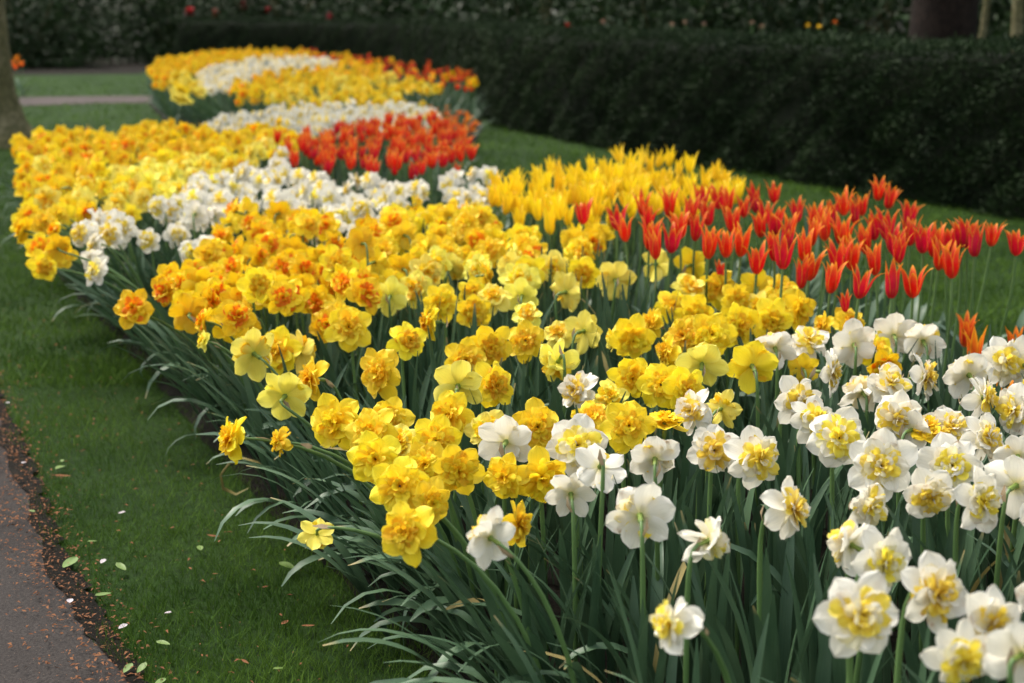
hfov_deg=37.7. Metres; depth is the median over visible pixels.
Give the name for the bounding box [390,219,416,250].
yellow daffodil
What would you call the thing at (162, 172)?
yellow daffodil
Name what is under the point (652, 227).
red tulip
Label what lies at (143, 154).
golden daffodil
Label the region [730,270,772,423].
yellow daffodil
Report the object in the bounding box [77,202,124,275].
yellow daffodil
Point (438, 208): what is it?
yellow daffodil
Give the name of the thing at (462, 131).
red tulip
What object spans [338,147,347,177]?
red tulip
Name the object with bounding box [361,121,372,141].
red tulip
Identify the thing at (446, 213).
yellow daffodil
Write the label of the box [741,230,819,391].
red tulip
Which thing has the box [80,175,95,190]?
yellow daffodil
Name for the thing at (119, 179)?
yellow daffodil
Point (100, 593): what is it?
fallen leaf
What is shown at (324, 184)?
white daffodil
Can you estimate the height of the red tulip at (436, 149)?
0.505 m
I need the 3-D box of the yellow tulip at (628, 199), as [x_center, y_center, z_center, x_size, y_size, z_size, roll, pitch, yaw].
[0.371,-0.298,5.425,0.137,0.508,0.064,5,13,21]
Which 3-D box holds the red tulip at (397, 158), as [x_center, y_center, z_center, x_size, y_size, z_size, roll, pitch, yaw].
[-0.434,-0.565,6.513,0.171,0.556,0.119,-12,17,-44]
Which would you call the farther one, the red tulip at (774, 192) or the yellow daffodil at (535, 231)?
the red tulip at (774, 192)
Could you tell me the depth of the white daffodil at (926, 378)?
3.11 m
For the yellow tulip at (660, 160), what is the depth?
6.64 m
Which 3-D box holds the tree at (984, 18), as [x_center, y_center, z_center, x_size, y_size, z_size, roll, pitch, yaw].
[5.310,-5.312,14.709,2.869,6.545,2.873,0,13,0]
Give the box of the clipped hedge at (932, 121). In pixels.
[173,15,1023,219]
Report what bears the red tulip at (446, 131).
on the bed soil at (257, 486)
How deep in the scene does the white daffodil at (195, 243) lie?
4.92 m
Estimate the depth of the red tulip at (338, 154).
7.60 m
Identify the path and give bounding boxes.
[0,416,127,682]
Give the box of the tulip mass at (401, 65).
[284,47,463,96]
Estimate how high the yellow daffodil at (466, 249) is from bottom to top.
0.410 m
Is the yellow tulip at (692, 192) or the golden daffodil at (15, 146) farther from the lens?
the golden daffodil at (15, 146)
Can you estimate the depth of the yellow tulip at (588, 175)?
5.90 m
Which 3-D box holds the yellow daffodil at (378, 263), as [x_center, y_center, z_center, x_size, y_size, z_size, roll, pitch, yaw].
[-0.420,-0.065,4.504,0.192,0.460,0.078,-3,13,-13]
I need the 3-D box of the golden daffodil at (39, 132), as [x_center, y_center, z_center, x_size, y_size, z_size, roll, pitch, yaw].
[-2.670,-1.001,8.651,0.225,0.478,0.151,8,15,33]
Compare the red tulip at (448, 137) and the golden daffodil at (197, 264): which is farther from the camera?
the red tulip at (448, 137)
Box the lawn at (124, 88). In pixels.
[0,14,1023,682]
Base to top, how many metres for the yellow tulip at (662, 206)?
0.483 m
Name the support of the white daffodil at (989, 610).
on the bed soil at (257, 486)
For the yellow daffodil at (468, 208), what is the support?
on the bed soil at (257, 486)
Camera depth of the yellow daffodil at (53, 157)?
7.12 m
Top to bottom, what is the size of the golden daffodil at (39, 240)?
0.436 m
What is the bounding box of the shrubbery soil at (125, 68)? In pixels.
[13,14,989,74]
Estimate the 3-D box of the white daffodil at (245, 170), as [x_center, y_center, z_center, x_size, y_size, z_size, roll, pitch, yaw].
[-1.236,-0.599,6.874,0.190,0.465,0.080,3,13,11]
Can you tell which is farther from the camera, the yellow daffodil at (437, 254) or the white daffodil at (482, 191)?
the white daffodil at (482, 191)
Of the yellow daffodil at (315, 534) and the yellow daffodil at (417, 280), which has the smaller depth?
the yellow daffodil at (315, 534)
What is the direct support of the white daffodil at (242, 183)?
on the bed soil at (257, 486)
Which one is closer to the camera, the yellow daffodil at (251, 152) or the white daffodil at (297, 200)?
the white daffodil at (297, 200)
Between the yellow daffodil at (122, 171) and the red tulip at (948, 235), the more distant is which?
the yellow daffodil at (122, 171)
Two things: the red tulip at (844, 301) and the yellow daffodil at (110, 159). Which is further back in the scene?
the yellow daffodil at (110, 159)
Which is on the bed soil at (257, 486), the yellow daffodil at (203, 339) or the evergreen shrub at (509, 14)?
the yellow daffodil at (203, 339)
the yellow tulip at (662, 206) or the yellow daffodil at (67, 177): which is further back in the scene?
the yellow daffodil at (67, 177)
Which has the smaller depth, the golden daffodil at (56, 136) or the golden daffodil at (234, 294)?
the golden daffodil at (234, 294)
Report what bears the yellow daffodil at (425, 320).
on the bed soil at (257, 486)
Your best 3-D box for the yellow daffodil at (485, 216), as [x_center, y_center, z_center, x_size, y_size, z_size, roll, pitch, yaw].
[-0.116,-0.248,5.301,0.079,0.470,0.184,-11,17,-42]
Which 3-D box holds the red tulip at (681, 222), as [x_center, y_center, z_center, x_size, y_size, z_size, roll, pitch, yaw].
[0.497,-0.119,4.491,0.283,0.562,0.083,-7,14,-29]
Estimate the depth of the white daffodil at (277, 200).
5.68 m
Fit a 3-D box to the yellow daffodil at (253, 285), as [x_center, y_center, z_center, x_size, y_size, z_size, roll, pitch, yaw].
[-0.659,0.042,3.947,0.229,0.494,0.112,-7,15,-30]
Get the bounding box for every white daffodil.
[70,220,135,303]
[77,219,126,291]
[80,249,170,358]
[84,256,182,380]
[85,230,157,325]
[87,208,142,274]
[91,221,121,292]
[92,207,138,281]
[94,221,141,288]
[100,208,141,287]
[107,211,174,277]
[117,242,168,296]
[132,227,168,327]
[136,218,193,271]
[143,196,168,264]
[145,199,182,260]
[153,223,190,263]
[160,214,181,254]
[168,193,184,247]
[175,215,193,240]
[175,240,194,268]
[180,204,201,241]
[181,182,196,193]
[182,188,207,239]
[183,199,208,239]
[188,176,193,185]
[191,235,215,248]
[192,170,211,184]
[195,177,210,232]
[196,191,233,238]
[201,205,214,234]
[207,174,220,185]
[207,182,219,192]
[208,205,226,234]
[212,124,220,132]
[213,187,236,198]
[216,170,230,188]
[216,203,233,215]
[224,177,238,194]
[225,124,236,130]
[233,164,252,195]
[236,181,247,196]
[238,160,259,203]
[238,183,257,200]
[239,193,261,205]
[245,186,255,199]
[249,174,265,198]
[250,165,263,211]
[260,162,292,194]
[260,166,274,175]
[260,176,266,200]
[260,183,280,214]
[262,189,287,205]
[263,175,285,187]
[265,166,276,172]
[266,198,291,208]
[268,155,285,168]
[268,170,281,186]
[273,146,289,191]
[281,118,295,129]
[282,185,303,201]
[285,193,306,244]
[289,168,310,186]
[291,197,312,245]
[293,200,308,209]
[298,178,313,207]
[300,127,315,167]
[306,170,329,184]
[308,189,321,207]
[311,180,334,190]
[311,235,323,246]
[312,122,327,170]
[317,184,344,210]
[318,202,331,213]
[320,185,340,206]
[322,180,335,187]
[327,203,354,236]
[334,214,347,238]
[340,191,353,203]
[342,179,357,194]
[346,171,361,189]
[346,191,363,202]
[346,223,355,237]
[347,196,373,218]
[359,171,380,210]
[363,188,376,207]
[373,193,380,212]
[377,178,392,188]
[377,185,396,209]
[390,180,407,197]
[393,194,409,208]
[407,180,428,196]
[413,180,429,208]
[425,187,450,207]
[426,172,460,204]
[430,505,576,682]
[446,168,465,186]
[446,186,471,199]
[458,186,471,205]
[465,166,493,210]
[469,181,483,197]
[472,186,489,205]
[472,194,486,206]
[478,165,501,187]
[478,414,537,607]
[544,472,605,678]
[546,413,617,646]
[557,370,625,520]
[575,443,635,682]
[605,481,680,682]
[607,516,729,682]
[613,435,679,680]
[649,596,730,682]
[674,387,730,531]
[676,424,740,647]
[708,425,779,682]
[724,476,838,682]
[746,375,822,529]
[755,331,796,488]
[764,395,846,541]
[775,326,844,442]
[790,527,911,682]
[791,550,968,682]
[805,406,865,578]
[808,348,860,534]
[812,570,935,682]
[813,519,880,682]
[818,318,876,493]
[827,374,874,522]
[828,427,917,540]
[831,482,907,682]
[843,409,944,633]
[852,312,917,375]
[857,362,912,438]
[874,389,921,530]
[879,353,938,514]
[902,468,954,682]
[903,323,971,445]
[903,618,986,682]
[911,431,982,682]
[911,455,1023,682]
[922,405,970,547]
[927,353,994,415]
[929,412,1003,577]
[952,465,1023,592]
[958,377,999,544]
[960,585,1022,682]
[981,335,1023,463]
[982,620,1023,682]
[992,335,1023,444]
[992,435,1023,602]
[994,382,1023,547]
[996,526,1022,583]
[1015,582,1023,609]
[1019,501,1023,525]
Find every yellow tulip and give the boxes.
[484,182,498,213]
[488,183,508,221]
[489,169,503,214]
[492,176,502,214]
[498,177,512,230]
[499,190,515,231]
[502,172,517,221]
[502,173,524,196]
[509,190,518,215]
[509,204,526,224]
[510,165,522,180]
[515,191,528,211]
[516,175,527,191]
[523,188,533,225]
[525,177,536,218]
[526,185,542,230]
[527,163,556,222]
[528,197,542,242]
[529,170,539,182]
[530,176,545,227]
[531,190,548,238]
[533,188,547,224]
[538,169,553,188]
[539,181,553,239]
[539,195,551,243]
[541,190,570,308]
[542,204,556,250]
[545,155,554,187]
[545,187,560,243]
[547,190,561,244]
[548,206,556,249]
[553,167,574,226]
[553,170,568,237]
[553,186,571,229]
[554,154,574,210]
[556,184,565,244]
[560,167,574,222]
[560,203,574,317]
[561,180,566,252]
[562,159,580,179]
[562,183,571,227]
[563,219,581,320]
[566,171,576,222]
[568,181,581,226]
[573,180,595,299]
[578,164,612,250]
[584,209,594,300]
[585,153,594,173]
[586,178,599,194]
[587,214,617,307]
[588,191,635,309]
[595,158,618,207]
[596,180,610,255]
[598,158,639,228]
[599,172,612,256]
[601,177,619,261]
[604,158,615,262]
[604,193,629,263]
[606,176,621,260]
[607,142,637,219]
[610,178,622,262]
[611,161,637,248]
[612,161,633,256]
[612,169,631,261]
[612,171,646,249]
[615,187,636,282]
[619,195,638,290]
[620,174,637,252]
[623,150,637,167]
[623,190,634,262]
[628,192,638,290]
[629,184,642,288]
[632,174,650,263]
[633,154,642,170]
[633,164,642,174]
[633,178,647,242]
[635,181,650,282]
[636,144,650,164]
[636,193,660,309]
[644,153,654,191]
[646,167,662,251]
[647,189,658,282]
[649,192,666,290]
[650,149,665,192]
[650,183,670,247]
[651,177,676,269]
[654,175,668,219]
[660,143,675,215]
[660,198,680,290]
[661,166,675,233]
[662,183,690,292]
[665,169,673,184]
[666,172,678,184]
[666,188,679,266]
[668,179,679,275]
[670,181,706,290]
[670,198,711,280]
[675,157,684,184]
[675,184,723,271]
[676,175,694,255]
[677,198,694,275]
[678,172,690,186]
[682,150,698,241]
[682,174,697,197]
[686,171,697,179]
[693,195,710,250]
[695,159,722,257]
[700,164,711,251]
[700,173,721,274]
[700,190,711,305]
[702,181,723,275]
[705,167,748,268]
[709,179,727,272]
[709,180,744,270]
[715,176,732,261]
[721,174,749,281]
[729,183,745,271]
[730,179,744,287]
[731,176,749,267]
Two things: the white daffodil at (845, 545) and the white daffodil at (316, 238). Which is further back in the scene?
the white daffodil at (316, 238)
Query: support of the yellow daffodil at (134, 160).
on the bed soil at (257, 486)
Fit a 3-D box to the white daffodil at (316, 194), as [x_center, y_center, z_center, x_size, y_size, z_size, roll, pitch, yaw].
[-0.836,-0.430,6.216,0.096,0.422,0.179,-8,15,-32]
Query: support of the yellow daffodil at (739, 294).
on the bed soil at (257, 486)
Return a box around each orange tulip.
[12,63,28,98]
[15,56,27,88]
[17,60,32,97]
[434,119,480,144]
[436,126,477,143]
[459,69,465,110]
[922,325,987,413]
[938,310,976,388]
[988,380,1013,431]
[997,326,1023,427]
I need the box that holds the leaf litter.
[0,304,389,682]
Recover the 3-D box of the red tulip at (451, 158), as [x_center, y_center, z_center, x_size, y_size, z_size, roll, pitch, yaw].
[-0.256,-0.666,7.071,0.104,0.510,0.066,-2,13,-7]
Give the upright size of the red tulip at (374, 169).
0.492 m
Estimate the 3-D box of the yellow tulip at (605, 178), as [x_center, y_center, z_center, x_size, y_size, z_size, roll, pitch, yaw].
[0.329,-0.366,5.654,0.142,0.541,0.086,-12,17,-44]
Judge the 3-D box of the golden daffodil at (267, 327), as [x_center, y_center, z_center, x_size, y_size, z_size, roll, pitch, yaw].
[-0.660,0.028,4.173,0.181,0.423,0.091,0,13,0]
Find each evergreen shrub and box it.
[5,0,111,68]
[89,0,246,64]
[191,0,353,22]
[306,0,505,21]
[426,0,647,28]
[520,0,780,41]
[663,0,980,46]
[892,0,1023,39]
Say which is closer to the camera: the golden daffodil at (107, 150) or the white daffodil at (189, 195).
the white daffodil at (189, 195)
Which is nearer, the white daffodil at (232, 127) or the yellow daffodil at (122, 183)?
the yellow daffodil at (122, 183)
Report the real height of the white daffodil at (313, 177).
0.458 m
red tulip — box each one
[272,125,284,149]
[281,134,291,161]
[283,138,292,161]
[288,148,299,167]
[288,154,299,168]
[294,135,307,166]
[298,132,304,166]
[301,123,310,133]
[301,131,312,184]
[303,141,310,168]
[304,136,315,169]
[307,143,319,170]
[308,151,310,170]
[309,137,326,207]
[312,136,318,147]
[314,154,320,173]
[318,128,329,139]
[318,145,329,171]
[319,133,330,157]
[320,140,328,160]
[323,153,335,174]
[327,148,335,179]
[328,143,337,171]
[329,135,337,179]
[332,119,345,180]
[335,120,348,178]
[335,147,340,193]
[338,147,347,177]
[339,126,351,203]
[339,140,348,181]
[343,123,354,181]
[343,131,365,183]
[343,150,356,187]
[344,144,351,174]
[346,134,356,144]
[347,134,364,196]
[349,136,358,190]
[353,120,365,188]
[356,144,367,175]
[357,117,365,147]
[359,153,370,193]
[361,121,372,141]
[361,126,383,192]
[365,155,374,173]
[368,159,381,185]
[369,121,380,135]
[369,142,381,158]
[370,117,380,128]
[372,156,377,172]
[373,135,382,175]
[381,120,385,172]
[382,118,400,173]
[382,127,388,175]
[383,111,397,179]
[385,123,394,137]
[385,151,391,180]
[386,144,396,153]
[387,149,395,181]
[387,164,397,180]
[388,134,401,148]
[391,148,404,180]
[392,125,405,138]
[394,136,408,182]
[395,111,412,179]
[399,117,407,171]
[401,144,413,182]
[403,125,412,199]
[406,132,418,164]
[407,128,418,181]
[408,115,415,180]
[408,165,414,180]
[409,145,421,156]
[409,160,418,179]
[410,149,419,179]
[411,140,421,179]
[415,112,423,157]
[415,123,425,177]
[415,156,427,206]
[418,128,434,192]
[420,129,440,202]
[420,148,426,205]
[423,137,432,204]
[423,150,438,204]
[424,110,434,127]
[424,141,440,207]
[428,108,437,170]
[428,139,448,202]
[430,119,439,200]
[431,143,440,203]
[431,154,438,197]
[434,115,441,174]
[434,117,445,183]
[434,122,454,183]
[434,126,442,190]
[437,150,446,202]
[438,128,448,191]
[439,131,445,193]
[440,130,453,197]
[441,144,455,204]
[442,115,451,166]
[442,122,466,172]
[444,154,447,174]
[447,148,458,169]
[450,75,456,114]
[450,126,459,139]
[452,137,458,160]
[452,161,460,170]
[454,145,466,177]
[455,84,464,121]
[455,139,464,186]
[457,127,466,178]
[459,76,462,107]
[459,134,470,185]
[462,75,469,101]
[462,85,467,123]
[463,132,474,189]
[464,142,474,167]
[466,78,475,109]
[467,143,477,202]
[473,87,485,119]
[568,197,594,306]
[604,202,629,260]
[611,213,633,365]
[616,226,661,366]
[630,187,660,314]
[631,187,680,341]
[637,204,661,288]
[639,214,663,353]
[654,211,690,343]
[660,219,685,329]
[684,193,715,312]
[689,211,707,275]
[692,180,712,250]
[699,196,719,274]
[699,223,725,304]
[705,184,737,281]
[712,227,740,389]
[714,258,725,381]
[717,187,735,312]
[719,203,743,278]
[723,253,815,358]
[733,221,752,406]
[735,194,759,260]
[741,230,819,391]
[742,227,781,413]
[742,239,770,338]
[745,180,759,336]
[750,212,766,270]
[754,196,778,271]
[763,179,821,277]
[766,199,786,275]
[772,211,799,331]
[780,216,795,362]
[780,249,826,378]
[786,196,837,338]
[789,199,827,337]
[790,197,839,333]
[795,227,813,292]
[805,217,823,354]
[815,206,838,330]
[815,235,854,383]
[818,233,863,382]
[821,261,847,362]
[828,211,860,293]
[830,186,872,315]
[832,206,899,332]
[837,289,850,379]
[839,264,883,409]
[844,175,891,302]
[847,197,882,332]
[850,190,879,318]
[850,231,926,392]
[854,218,872,326]
[854,257,927,409]
[860,239,881,373]
[863,209,902,325]
[868,181,902,308]
[873,213,921,331]
[877,219,907,363]
[896,199,937,324]
[896,261,932,374]
[902,221,946,371]
[910,220,936,365]
[922,235,963,414]
[923,217,971,363]
[929,228,1023,347]
[939,240,967,375]
[941,222,958,340]
[944,222,1006,358]
[954,216,982,354]
[968,221,985,319]
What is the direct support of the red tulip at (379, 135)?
on the bed soil at (257, 486)
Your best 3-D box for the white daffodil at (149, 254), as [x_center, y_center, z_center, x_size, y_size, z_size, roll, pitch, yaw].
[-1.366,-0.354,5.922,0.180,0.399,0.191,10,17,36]
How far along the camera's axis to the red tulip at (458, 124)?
8.53 m
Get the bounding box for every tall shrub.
[5,0,105,52]
[46,0,328,57]
[232,0,450,18]
[368,0,727,29]
[622,0,910,45]
[905,1,1023,34]
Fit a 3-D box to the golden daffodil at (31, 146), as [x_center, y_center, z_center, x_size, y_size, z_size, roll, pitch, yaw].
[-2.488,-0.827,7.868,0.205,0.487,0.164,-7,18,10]
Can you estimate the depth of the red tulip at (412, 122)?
8.51 m
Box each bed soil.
[57,172,999,682]
[148,98,481,146]
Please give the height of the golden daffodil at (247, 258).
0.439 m
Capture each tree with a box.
[0,0,33,149]
[270,0,280,16]
[539,0,551,25]
[875,0,892,35]
[908,0,978,41]
[978,0,990,49]
[1011,0,1023,52]
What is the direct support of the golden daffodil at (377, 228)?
on the bed soil at (257, 486)
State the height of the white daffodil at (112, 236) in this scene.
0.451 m
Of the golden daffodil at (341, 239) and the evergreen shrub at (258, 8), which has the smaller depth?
the golden daffodil at (341, 239)
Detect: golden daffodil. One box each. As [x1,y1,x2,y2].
[0,140,23,200]
[1,150,33,202]
[2,177,39,237]
[4,144,44,177]
[10,144,19,159]
[10,191,63,235]
[11,171,27,213]
[14,162,33,172]
[14,216,119,320]
[16,137,37,154]
[16,204,117,290]
[20,208,84,273]
[21,156,32,173]
[24,231,125,315]
[30,126,50,140]
[32,172,50,182]
[35,138,48,147]
[41,142,48,154]
[43,134,53,143]
[44,233,186,381]
[45,176,68,191]
[46,207,112,294]
[46,217,123,307]
[47,151,65,168]
[49,165,56,176]
[51,133,68,148]
[51,133,69,156]
[52,125,66,135]
[60,142,78,160]
[60,230,108,291]
[67,156,84,167]
[67,161,82,178]
[69,200,79,249]
[75,200,114,312]
[78,141,91,151]
[78,167,97,197]
[81,150,93,160]
[92,132,110,164]
[92,143,112,158]
[106,138,120,166]
[107,143,119,179]
[111,148,129,165]
[113,288,224,425]
[117,125,133,134]
[117,130,137,165]
[120,136,135,152]
[130,124,139,133]
[134,126,149,139]
[136,132,146,147]
[136,149,148,161]
[140,274,224,424]
[144,152,158,161]
[148,125,160,137]
[148,142,165,152]
[156,261,206,394]
[156,269,223,412]
[157,81,176,125]
[158,120,165,126]
[158,126,165,135]
[165,138,175,145]
[165,143,181,176]
[166,124,178,131]
[168,289,242,418]
[168,292,257,451]
[169,129,180,139]
[170,138,183,153]
[170,222,218,262]
[172,283,248,433]
[174,307,267,442]
[178,121,190,136]
[179,149,197,156]
[180,259,205,392]
[181,267,227,409]
[183,238,236,362]
[192,334,214,391]
[194,127,208,157]
[194,146,203,156]
[195,277,234,363]
[198,126,209,157]
[201,139,217,152]
[202,122,212,135]
[206,264,223,393]
[209,133,227,140]
[209,301,262,442]
[213,225,233,245]
[214,271,244,409]
[214,299,279,471]
[217,265,242,282]
[218,240,233,257]
[219,141,235,154]
[219,254,268,335]
[219,286,271,408]
[220,142,233,153]
[224,82,244,115]
[225,197,247,240]
[226,87,240,113]
[228,86,255,114]
[228,88,247,112]
[229,133,245,148]
[230,77,241,108]
[231,234,258,316]
[234,96,256,113]
[234,196,260,239]
[234,238,264,319]
[236,88,259,116]
[239,82,246,109]
[240,211,259,235]
[240,240,271,315]
[242,241,269,311]
[242,262,252,270]
[242,296,268,431]
[245,80,252,110]
[245,221,273,241]
[248,98,262,112]
[248,121,258,135]
[250,85,262,110]
[250,92,264,111]
[251,303,300,369]
[254,132,265,164]
[254,232,282,255]
[256,128,271,166]
[258,217,276,227]
[263,228,288,327]
[263,264,281,326]
[263,307,300,371]
[264,201,292,256]
[264,280,302,421]
[266,254,319,331]
[267,251,297,321]
[270,278,311,430]
[275,270,290,332]
[276,219,287,236]
[276,236,315,315]
[276,247,306,330]
[278,125,300,161]
[278,247,306,258]
[282,273,333,420]
[284,140,302,188]
[285,129,306,168]
[285,209,299,229]
[289,224,308,242]
[293,285,335,359]
[299,208,318,248]
[306,244,325,262]
[309,305,339,456]
[314,275,335,353]
[315,262,352,306]
[316,211,340,241]
[325,231,341,248]
[330,263,371,408]
[338,231,346,247]
[344,227,379,332]
[344,277,392,397]
[351,269,381,379]
[355,213,374,227]
[359,217,386,237]
[359,265,394,347]
[379,211,407,230]
[387,253,412,394]
[405,200,415,210]
[411,205,430,215]
[420,211,438,234]
[432,213,447,226]
[460,199,472,209]
[464,227,488,250]
[469,76,485,123]
[490,215,502,229]
[501,234,509,255]
[519,245,540,258]
[521,239,547,289]
[576,226,605,303]
[866,349,915,412]
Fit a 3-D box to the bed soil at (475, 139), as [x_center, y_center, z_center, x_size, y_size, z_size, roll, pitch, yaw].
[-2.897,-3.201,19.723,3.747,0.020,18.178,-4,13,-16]
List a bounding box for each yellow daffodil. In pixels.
[9,213,85,283]
[16,171,26,180]
[17,208,105,309]
[20,196,79,261]
[24,173,37,190]
[25,249,167,359]
[28,209,120,296]
[28,253,173,362]
[29,179,79,255]
[31,170,38,177]
[32,155,51,173]
[33,184,84,270]
[33,234,124,299]
[44,203,97,289]
[47,142,61,156]
[48,149,63,167]
[52,178,72,227]
[54,161,66,175]
[55,172,78,192]
[56,244,161,339]
[58,201,109,285]
[59,191,78,251]
[71,182,87,193]
[72,190,85,199]
[75,178,93,191]
[76,161,104,201]
[77,192,97,246]
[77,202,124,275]
[78,196,109,286]
[79,186,95,197]
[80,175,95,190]
[88,160,109,205]
[89,150,108,197]
[94,177,103,207]
[95,178,109,202]
[98,184,114,209]
[101,199,113,211]
[105,149,115,185]
[105,164,114,179]
[108,192,128,279]
[110,164,127,177]
[110,168,125,179]
[112,174,130,185]
[114,181,150,224]
[114,185,150,255]
[121,183,135,248]
[123,202,141,276]
[124,165,144,224]
[128,174,143,238]
[129,153,137,165]
[130,196,147,229]
[131,187,151,250]
[134,180,157,270]
[136,168,159,222]
[138,156,156,165]
[140,170,160,268]
[141,162,154,169]
[151,163,166,172]
[151,179,184,226]
[153,180,177,224]
[154,148,173,162]
[155,169,168,180]
[157,183,176,229]
[157,192,170,247]
[159,174,169,223]
[166,163,183,213]
[170,149,179,156]
[171,154,184,168]
[178,158,189,175]
[181,139,197,152]
[182,152,198,185]
[182,167,200,184]
[185,157,192,182]
[188,159,202,169]
[193,238,225,265]
[197,330,283,462]
[199,152,209,162]
[203,157,219,172]
[207,167,221,174]
[208,145,221,161]
[212,258,256,268]
[216,167,233,202]
[217,416,420,602]
[219,146,230,160]
[219,157,238,173]
[219,211,240,233]
[220,154,234,165]
[229,267,292,421]
[230,327,326,520]
[235,154,245,181]
[235,157,258,199]
[245,142,260,167]
[245,158,258,168]
[253,143,266,168]
[255,269,288,331]
[256,137,274,152]
[256,372,369,570]
[263,147,274,168]
[265,325,303,491]
[268,143,275,165]
[270,426,441,616]
[272,356,363,554]
[278,329,347,480]
[286,213,302,237]
[295,213,320,242]
[297,518,471,642]
[300,244,359,398]
[302,307,370,414]
[310,393,422,571]
[319,299,369,396]
[344,407,444,620]
[346,430,470,646]
[359,245,391,333]
[359,348,406,412]
[365,441,484,656]
[369,455,494,677]
[373,396,415,583]
[375,236,399,331]
[377,275,407,400]
[379,202,407,221]
[379,268,406,389]
[381,229,399,268]
[381,500,545,682]
[386,321,445,418]
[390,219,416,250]
[395,423,444,595]
[396,208,419,231]
[397,245,409,255]
[400,269,432,367]
[407,191,422,210]
[407,476,523,675]
[408,253,443,399]
[409,246,428,315]
[409,304,447,419]
[410,233,438,348]
[412,414,496,606]
[414,216,425,234]
[415,237,437,286]
[415,283,458,410]
[416,210,428,218]
[425,203,442,210]
[425,222,448,238]
[427,245,464,339]
[430,390,484,591]
[432,444,545,679]
[433,205,443,214]
[433,360,482,516]
[435,234,455,244]
[437,203,459,223]
[438,239,463,258]
[439,252,464,329]
[443,200,459,245]
[444,336,514,410]
[447,210,467,281]
[448,409,530,575]
[449,226,466,282]
[450,259,492,340]
[454,209,479,294]
[454,452,597,637]
[456,293,493,327]
[457,244,473,290]
[457,276,484,336]
[460,206,470,212]
[462,249,509,319]
[462,253,492,279]
[466,283,511,336]
[468,360,513,505]
[469,201,483,206]
[470,325,525,412]
[473,205,495,227]
[473,236,506,269]
[483,223,500,230]
[485,227,508,285]
[492,499,596,671]
[493,222,532,274]
[493,243,522,286]
[493,250,519,330]
[497,263,551,404]
[498,255,545,326]
[504,277,538,396]
[507,397,558,582]
[508,319,544,395]
[509,232,537,249]
[512,301,542,397]
[516,267,546,402]
[518,445,595,668]
[523,225,546,242]
[536,271,579,387]
[538,250,568,384]
[539,338,607,516]
[542,320,597,403]
[550,400,657,616]
[557,400,606,586]
[558,309,602,421]
[560,227,590,298]
[563,237,588,261]
[565,256,611,366]
[573,235,610,348]
[592,222,614,255]
[593,378,660,548]
[595,261,636,360]
[598,212,614,263]
[598,325,656,401]
[605,357,647,507]
[606,410,696,578]
[607,313,656,454]
[611,248,668,341]
[635,363,697,438]
[642,308,667,365]
[651,366,735,500]
[653,246,704,293]
[653,334,685,487]
[654,290,683,323]
[662,294,714,331]
[663,315,695,352]
[670,273,706,298]
[675,342,734,449]
[685,312,737,400]
[700,270,734,383]
[703,388,742,528]
[710,302,753,424]
[711,340,778,541]
[716,283,749,392]
[728,297,793,427]
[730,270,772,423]
[745,290,765,426]
[763,273,797,380]
[766,352,845,485]
[768,288,813,374]
[781,289,816,425]
[786,311,835,388]
[816,307,864,394]
[838,334,918,418]
[902,415,987,609]
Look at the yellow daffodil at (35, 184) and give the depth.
6.11 m
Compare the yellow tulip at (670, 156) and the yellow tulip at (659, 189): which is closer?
the yellow tulip at (659, 189)
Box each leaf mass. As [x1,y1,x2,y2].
[0,50,1023,682]
[589,251,1023,474]
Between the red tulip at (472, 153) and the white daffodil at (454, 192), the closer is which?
the white daffodil at (454, 192)
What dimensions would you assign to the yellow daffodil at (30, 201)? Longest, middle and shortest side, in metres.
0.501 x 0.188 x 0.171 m
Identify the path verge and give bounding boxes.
[0,393,149,682]
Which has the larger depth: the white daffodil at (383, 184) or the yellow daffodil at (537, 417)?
the white daffodil at (383, 184)
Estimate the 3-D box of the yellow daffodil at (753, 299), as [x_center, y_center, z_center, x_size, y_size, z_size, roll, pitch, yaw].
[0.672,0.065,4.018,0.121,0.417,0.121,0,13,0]
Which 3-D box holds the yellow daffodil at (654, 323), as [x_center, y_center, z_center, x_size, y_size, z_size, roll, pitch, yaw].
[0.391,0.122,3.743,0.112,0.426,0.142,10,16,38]
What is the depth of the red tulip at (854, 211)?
4.69 m
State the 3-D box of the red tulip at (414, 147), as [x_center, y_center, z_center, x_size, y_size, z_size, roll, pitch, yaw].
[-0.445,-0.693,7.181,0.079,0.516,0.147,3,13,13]
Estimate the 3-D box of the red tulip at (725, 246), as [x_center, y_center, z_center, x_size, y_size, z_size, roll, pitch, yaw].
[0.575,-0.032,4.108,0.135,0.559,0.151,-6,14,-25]
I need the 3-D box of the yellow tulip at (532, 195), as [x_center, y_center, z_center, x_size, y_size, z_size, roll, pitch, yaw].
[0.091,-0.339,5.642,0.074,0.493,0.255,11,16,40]
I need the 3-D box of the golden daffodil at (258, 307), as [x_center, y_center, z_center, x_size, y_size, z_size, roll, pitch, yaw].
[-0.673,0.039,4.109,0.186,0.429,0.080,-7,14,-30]
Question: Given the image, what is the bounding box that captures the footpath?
[18,96,152,105]
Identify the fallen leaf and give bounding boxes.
[62,556,77,566]
[95,592,110,595]
[115,562,125,569]
[123,663,132,671]
[137,662,146,671]
[155,678,165,682]
[156,640,169,644]
[279,562,293,568]
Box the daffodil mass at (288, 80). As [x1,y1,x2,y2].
[9,45,482,181]
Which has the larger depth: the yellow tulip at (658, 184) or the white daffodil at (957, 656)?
the yellow tulip at (658, 184)
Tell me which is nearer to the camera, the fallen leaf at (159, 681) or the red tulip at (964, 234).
the fallen leaf at (159, 681)
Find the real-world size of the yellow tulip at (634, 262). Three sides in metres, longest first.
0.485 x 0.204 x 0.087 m

